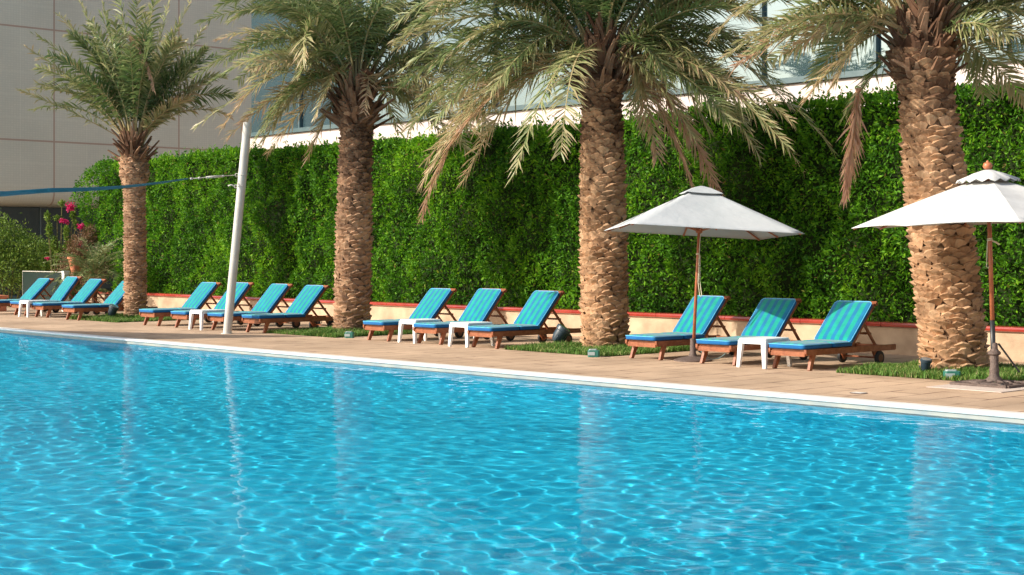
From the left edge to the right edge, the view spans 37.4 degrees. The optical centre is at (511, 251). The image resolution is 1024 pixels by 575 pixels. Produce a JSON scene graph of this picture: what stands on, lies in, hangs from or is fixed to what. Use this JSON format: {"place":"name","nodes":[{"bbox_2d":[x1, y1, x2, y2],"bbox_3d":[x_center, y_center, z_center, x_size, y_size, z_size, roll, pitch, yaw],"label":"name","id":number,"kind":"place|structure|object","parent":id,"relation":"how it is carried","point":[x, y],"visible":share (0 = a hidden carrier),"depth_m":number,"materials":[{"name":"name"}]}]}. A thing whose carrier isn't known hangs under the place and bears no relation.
{"place":"outdoors","nodes":[
{"label":"outdoors","id":0,"kind":"place"},
{"bbox_2d":[69,313,197,321],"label":"grass","id":1,"kind":"structure","parent":0,"point":[120,317],"depth_m":34.94,"materials":[{"name":"green plant"}]},
{"bbox_2d":[12,0,239,316],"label":"palm tree","id":2,"kind":"object","parent":1,"relation":"in","point":[140,90],"visible":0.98,"depth_m":35.43,"materials":[{"name":"green plant"}]},
{"bbox_2d":[266,325,418,337],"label":"grass","id":3,"kind":"structure","parent":0,"point":[328,331],"depth_m":28.91,"materials":[{"name":"green plant"}]},
{"bbox_2d":[190,0,498,329],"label":"palm tree","id":4,"kind":"object","parent":3,"relation":"in","point":[341,34],"visible":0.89,"depth_m":29.25,"materials":[{"name":"green plant"}]},
{"bbox_2d":[0,332,1023,574],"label":"water","id":5,"kind":"structure","parent":0,"point":[124,459],"depth_m":11.19,"materials":[{"name":"blue liquid"}]},
{"bbox_2d":[0,299,1023,411],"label":"pool deck","id":6,"kind":"structure","parent":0,"point":[822,378],"depth_m":22.20,"materials":[{"name":"beige stone"}]},
{"bbox_2d":[0,295,8,311],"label":"red planter","id":7,"kind":"object","parent":6,"relation":"on","point":[3,308],"visible":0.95,"depth_m":40.31,"materials":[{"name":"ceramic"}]},
{"bbox_2d":[0,212,49,306],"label":"bush","id":8,"kind":"object","parent":6,"relation":"on","point":[13,254],"visible":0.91,"depth_m":43.46,"materials":[{"name":"green plant"}]},
{"bbox_2d":[0,278,59,312],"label":"sun lounger","id":9,"kind":"object","parent":6,"relation":"on","point":[37,288],"visible":0.74,"depth_m":39.32,"materials":[{"name":"blue fabric"}]},
{"bbox_2d":[18,300,51,316],"bbox_3d":[-11.691,1.399,37.068,0.630,0.408,0.485,0,0,-44],"label":"side table","id":10,"kind":"object","parent":6,"relation":"on","point":[27,302],"visible":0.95,"depth_m":36.92,"materials":[{"name":"white plastic"}]},
{"bbox_2d":[13,236,64,280],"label":"bush","id":11,"kind":"object","parent":6,"relation":"on","point":[42,264],"visible":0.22,"depth_m":45.32,"materials":[{"name":"green plant"}]},
{"bbox_2d":[22,271,61,299],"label":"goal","id":12,"kind":"object","parent":6,"relation":"on","point":[29,279],"visible":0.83,"depth_m":41.68,"materials":[{"name":"white"}]},
{"bbox_2d":[10,276,93,315],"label":"sun lounger","id":13,"kind":"object","parent":6,"relation":"on","point":[67,286],"visible":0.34,"depth_m":38.45,"materials":[{"name":"blue fabric"}]},
{"bbox_2d":[44,199,79,272],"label":"climbing plant","id":14,"kind":"object","parent":6,"relation":"on","point":[53,244],"visible":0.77,"depth_m":43.18,"materials":[{"name":"green plant"}]},
{"bbox_2d":[61,271,69,310],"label":"post","id":15,"kind":"object","parent":6,"relation":"on","point":[65,273],"visible":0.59,"depth_m":40.35,"materials":[{"name":"white plastic"}]},
{"bbox_2d":[67,257,83,299],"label":"plant pot","id":16,"kind":"object","parent":6,"relation":"on","point":[75,267],"visible":0.23,"depth_m":41.48,"materials":[{"name":"ceramic"}]},
{"bbox_2d":[31,279,123,317],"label":"sun lounger","id":17,"kind":"object","parent":6,"relation":"on","point":[87,291],"visible":0.7,"depth_m":37.32,"materials":[{"name":"blue fabric"}]},
{"bbox_2d":[45,201,112,285],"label":"bougainvillea","id":18,"kind":"object","parent":6,"relation":"on","point":[84,236],"visible":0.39,"depth_m":42.89,"materials":[{"name":"green plant"}]},
{"bbox_2d":[43,237,123,302],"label":"bush","id":19,"kind":"object","parent":6,"relation":"on","point":[96,260],"visible":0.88,"depth_m":40.20,"materials":[{"name":"green plant"}]},
{"bbox_2d":[69,284,110,302],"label":"fan palm","id":20,"kind":"object","parent":6,"relation":"on","point":[77,288],"visible":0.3,"depth_m":41.00,"materials":[{"name":"green plant"}]},
{"bbox_2d":[62,281,157,320],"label":"sun lounger","id":21,"kind":"object","parent":6,"relation":"on","point":[116,296],"visible":0.59,"depth_m":35.46,"materials":[{"name":"blue fabric"}]},
{"bbox_2d":[0,0,250,298],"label":"round building","id":22,"kind":"structure","parent":6,"relation":"on","point":[45,148],"depth_m":50.69,"materials":[{"name":"white painted plaster"},{"name":"glass"},{"name":"metal"}]},
{"bbox_2d":[0,206,39,295],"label":"window pane","id":23,"kind":"structure","parent":22,"relation":"in","point":[31,215],"depth_m":50.88,"materials":[{"name":"black glass"}]},
{"bbox_2d":[41,207,80,282],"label":"window pane","id":24,"kind":"structure","parent":22,"relation":"in","point":[53,211],"depth_m":51.79,"materials":[{"name":"black glass"}]},
{"bbox_2d":[83,208,120,290],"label":"window pane","id":25,"kind":"structure","parent":22,"relation":"in","point":[107,286],"depth_m":53.02,"materials":[{"name":"black glass"}]},
{"bbox_2d":[139,282,237,325],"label":"sun lounger","id":26,"kind":"object","parent":6,"relation":"on","point":[201,295],"visible":0.66,"depth_m":33.22,"materials":[{"name":"blue fabric"}]},
{"bbox_2d":[189,309,224,329],"bbox_3d":[-6.242,1.399,31.073,0.630,0.408,0.485,0,0,-43],"label":"side table","id":27,"kind":"object","parent":6,"relation":"on","point":[201,312],"visible":0.78,"depth_m":30.92,"materials":[{"name":"white plastic"}]},
{"bbox_2d":[171,282,259,328],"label":"sun lounger","id":28,"kind":"object","parent":6,"relation":"on","point":[242,289],"visible":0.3,"depth_m":32.27,"materials":[{"name":"blue fabric"}]},
{"bbox_2d":[221,122,251,333],"bbox_3d":[-5.346,-0.446,29.300,0.685,4.112,0.240,0,0,30],"label":"leaning post","id":29,"kind":"object","parent":6,"relation":"on","point":[237,225],"visible":1,"depth_m":29.24,"materials":[{"name":"metal"}]},
{"bbox_2d":[0,175,233,196],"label":"shade sail","id":30,"kind":"object","parent":29,"relation":"attached to","point":[25,192],"visible":1,"depth_m":27.59,"materials":[{"name":"fabric"}]},
{"bbox_2d":[207,283,312,329],"bbox_3d":[-5.215,1.143,31.287,2.188,0.938,0.680,0,0,-42],"label":"sun lounger","id":31,"kind":"object","parent":6,"relation":"on","point":[271,298],"visible":0.76,"depth_m":31.30,"materials":[{"name":"blue fabric"}]},
{"bbox_2d":[242,285,333,332],"bbox_3d":[-4.362,1.147,30.390,2.188,0.928,0.680,0,0,-44],"label":"sun lounger","id":32,"kind":"object","parent":6,"relation":"on","point":[302,305],"visible":0.91,"depth_m":30.34,"materials":[{"name":"blue fabric"}]},
{"bbox_2d":[344,331,353,337],"bbox_3d":[-3.006,1.539,27.992,0.170,0.122,0.122,0,0,4],"label":"ground light","id":33,"kind":"object","parent":6,"relation":"on","point":[348,334],"visible":1,"depth_m":27.93,"materials":[{"name":"green"}]},
{"bbox_2d":[363,288,463,341],"bbox_3d":[-1.689,1.147,27.711,2.188,0.928,0.680,0,0,-42],"label":"sun lounger","id":34,"kind":"object","parent":6,"relation":"on","point":[433,303],"visible":0.57,"depth_m":27.71,"materials":[{"name":"blue fabric"}]},
{"bbox_2d":[398,318,440,342],"bbox_3d":[-1.619,1.399,26.676,0.630,0.408,0.485,0,0,-42],"label":"side table","id":35,"kind":"object","parent":6,"relation":"on","point":[402,322],"visible":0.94,"depth_m":26.59,"materials":[{"name":"white plastic"}]},
{"bbox_2d":[413,288,514,344],"bbox_3d":[-0.739,1.138,26.785,2.188,0.948,0.680,0,0,-44],"label":"sun lounger","id":36,"kind":"object","parent":6,"relation":"on","point":[482,304],"visible":0.62,"depth_m":26.79,"materials":[{"name":"blue fabric"}]},
{"bbox_2d":[448,321,494,346],"bbox_3d":[-0.686,1.399,25.577,0.630,0.408,0.485,0,0,-44],"label":"side table","id":37,"kind":"object","parent":6,"relation":"on","point":[452,325],"visible":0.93,"depth_m":25.45,"materials":[{"name":"white plastic"}]},
{"bbox_2d":[0,327,1023,413],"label":"pool coping","id":38,"kind":"object","parent":6,"relation":"on","point":[571,375],"visible":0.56,"depth_m":19.06,"materials":[{"name":"stone"}]},
{"bbox_2d":[0,328,1023,418],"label":"coping edge","id":39,"kind":"object","parent":38,"relation":"attached to","point":[904,406],"visible":1,"depth_m":18.70,"materials":[{"name":"white stone"}]},
{"bbox_2d":[467,290,581,348],"bbox_3d":[0.242,1.143,25.678,2.188,0.938,0.680,0,0,-43],"label":"sun lounger","id":40,"kind":"object","parent":6,"relation":"on","point":[537,310],"visible":0.88,"depth_m":25.63,"materials":[{"name":"blue fabric"}]},
{"bbox_2d":[89,291,1023,361],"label":"planter wall","id":41,"kind":"structure","parent":6,"relation":"on","point":[902,336],"depth_m":26.98,"materials":[{"name":"beige paint"}]},
{"bbox_2d":[588,349,599,356],"bbox_3d":[1.238,1.539,22.931,0.180,0.122,0.130,0,0,4],"label":"ground light","id":42,"kind":"object","parent":6,"relation":"on","point":[593,352],"visible":1,"depth_m":22.87,"materials":[{"name":"green"}]},
{"bbox_2d":[625,295,733,359],"bbox_3d":[2.686,1.147,23.067,2.188,0.928,0.680,0,0,-42],"label":"sun lounger","id":43,"kind":"object","parent":6,"relation":"on","point":[710,308],"visible":0.76,"depth_m":23.00,"materials":[{"name":"blue fabric"}]},
{"bbox_2d":[604,186,804,361],"bbox_3d":[2.744,0.319,22.177,2.466,2.562,2.473,0,0,-5],"label":"parasol","id":44,"kind":"object","parent":6,"relation":"on","point":[700,211],"visible":0.99,"depth_m":21.67,"materials":[{"name":"white fabric"}]},
{"bbox_2d":[695,298,807,365],"bbox_3d":[3.591,1.152,22.042,2.188,0.920,0.680,0,0,-44],"label":"sun lounger","id":45,"kind":"object","parent":6,"relation":"on","point":[771,317],"visible":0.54,"depth_m":22.06,"materials":[{"name":"blue fabric"}]},
{"bbox_2d":[736,336,791,368],"bbox_3d":[3.500,1.399,20.989,0.485,0.408,0.630,0,0,45],"label":"side table","id":46,"kind":"object","parent":6,"relation":"on","point":[763,341],"visible":0.96,"depth_m":20.86,"materials":[{"name":"white plastic"}]},
{"bbox_2d":[768,300,895,370],"bbox_3d":[4.478,1.156,21.124,2.188,0.911,0.680,0,0,-43],"label":"sun lounger","id":47,"kind":"object","parent":6,"relation":"on","point":[841,327],"visible":0.99,"depth_m":21.13,"materials":[{"name":"blue fabric"}]},
{"bbox_2d":[850,392,866,393],"bbox_3d":[3.913,1.595,17.075,0.200,0.008,0.200,0,0,-43],"label":"drain cover","id":48,"kind":"object","parent":6,"relation":"on","point":[858,392],"visible":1,"depth_m":17.07,"materials":[{"name":"metal"}]},
{"bbox_2d":[928,384,1023,392],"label":"paving slab","id":49,"kind":"structure","parent":6,"relation":"on","point":[975,388],"depth_m":17.55,"materials":[{"name":"beige stone"}]},
{"bbox_2d":[852,160,1023,388],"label":"parasol","id":50,"kind":"object","parent":49,"relation":"on","point":[988,197],"visible":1,"depth_m":17.68,"materials":[{"name":"fabric"}]},
{"label":"soil","id":51,"kind":"structure","parent":6,"relation":"on","visible":0},
{"bbox_2d":[108,304,118,316],"bbox_3d":[-9.274,1.411,35.185,0.268,0.378,0.264,0,0,-43],"label":"floodlight","id":52,"kind":"object","parent":51,"relation":"on","point":[113,309],"visible":0.98,"depth_m":35.12,"materials":[{"name":"plastic"}]},
{"bbox_2d":[505,340,696,355],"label":"grass","id":53,"kind":"structure","parent":0,"point":[576,348],"depth_m":24.10,"materials":[{"name":"green plant"}]},
{"bbox_2d":[552,324,570,342],"bbox_3d":[0.817,1.394,24.891,0.300,0.413,0.296,0,0,-43],"label":"floodlight","id":54,"kind":"object","parent":53,"relation":"on","point":[561,332],"visible":0.93,"depth_m":24.81,"materials":[{"name":"plastic"}]},
{"bbox_2d":[388,0,837,346],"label":"palm tree","id":55,"kind":"object","parent":53,"relation":"in","point":[603,58],"visible":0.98,"depth_m":24.39,"materials":[{"name":"green plant"}]},
{"bbox_2d":[249,0,1023,148],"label":"parapet wall","id":56,"kind":"structure","parent":0,"point":[791,72],"depth_m":36.63,"materials":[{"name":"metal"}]},
{"bbox_2d":[251,0,297,132],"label":"window pane","id":57,"kind":"structure","parent":56,"relation":"in","point":[255,22],"depth_m":46.00,"materials":[{"name":"grey glass"}]},
{"bbox_2d":[302,1,354,126],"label":"window pane","id":58,"kind":"structure","parent":56,"relation":"in","point":[307,118],"depth_m":44.34,"materials":[{"name":"grey glass"}]},
{"bbox_2d":[361,0,420,118],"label":"window pane","id":59,"kind":"structure","parent":56,"relation":"in","point":[383,112],"depth_m":41.50,"materials":[{"name":"grey glass"}]},
{"bbox_2d":[425,0,491,113],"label":"window pane","id":60,"kind":"structure","parent":56,"relation":"in","point":[467,20],"depth_m":39.61,"materials":[{"name":"grey glass"}]},
{"bbox_2d":[496,4,570,106],"bbox_3d":[0.554,-6.525,37.512,0.036,5.750,2.770,0,0,-43],"label":"window pane","id":61,"kind":"structure","parent":56,"relation":"in","point":[520,100],"depth_m":37.54,"materials":[{"name":"grey glass"}]},
{"bbox_2d":[576,0,657,98],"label":"window pane","id":62,"kind":"structure","parent":56,"relation":"in","point":[651,0],"depth_m":35.16,"materials":[{"name":"grey glass"}]},
{"bbox_2d":[665,0,759,89],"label":"window pane","id":63,"kind":"structure","parent":56,"relation":"in","point":[740,70],"depth_m":32.91,"materials":[{"name":"clear glass"}]},
{"bbox_2d":[765,0,872,78],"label":"window pane","id":64,"kind":"structure","parent":56,"relation":"in","point":[791,68],"depth_m":31.64,"materials":[{"name":"clear glass"}]},
{"bbox_2d":[879,0,1003,67],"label":"window pane","id":65,"kind":"structure","parent":56,"relation":"in","point":[883,46],"depth_m":28.91,"materials":[{"name":"grey glass"}]},
{"bbox_2d":[1009,2,1023,53],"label":"window pane","id":66,"kind":"structure","parent":56,"relation":"in","point":[1015,48],"depth_m":28.06,"materials":[{"name":"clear glass"}]},
{"bbox_2d":[836,358,1023,380],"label":"grass","id":67,"kind":"structure","parent":0,"point":[910,368],"depth_m":19.37,"materials":[{"name":"green plant"}]},
{"bbox_2d":[706,0,1023,370],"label":"palm tree","id":68,"kind":"object","parent":67,"relation":"in","point":[926,42],"visible":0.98,"depth_m":19.67,"materials":[{"name":"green plant"}]},
{"bbox_2d":[919,357,931,370],"bbox_3d":[5.338,1.482,19.487,0.162,0.236,0.155,0,0,-43],"label":"floodlight","id":69,"kind":"object","parent":67,"relation":"on","point":[926,362],"visible":0.88,"depth_m":19.45,"materials":[{"name":"plastic"}]},
{"bbox_2d":[943,369,960,378],"bbox_3d":[5.506,1.539,18.927,0.200,0.122,0.144,0,0,4],"label":"ground light","id":70,"kind":"object","parent":67,"relation":"on","point":[949,372],"visible":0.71,"depth_m":18.86,"materials":[{"name":"green"}]},
{"label":"hedge bed","id":71,"kind":"structure","parent":0,"visible":0},
{"bbox_2d":[69,77,1023,325],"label":"hedge","id":72,"kind":"object","parent":71,"relation":"on","point":[518,238],"visible":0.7,"depth_m":29.66,"materials":[{"name":"green plant"}]},
{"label":"pool basin","id":73,"kind":"structure","parent":0,"visible":0},
{"bbox_2d":[0,330,1023,423],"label":"waterline tiles","id":74,"kind":"object","parent":73,"relation":"attached to","point":[923,412],"visible":0.25,"depth_m":18.73,"materials":[{"name":"tile"}]}
]}

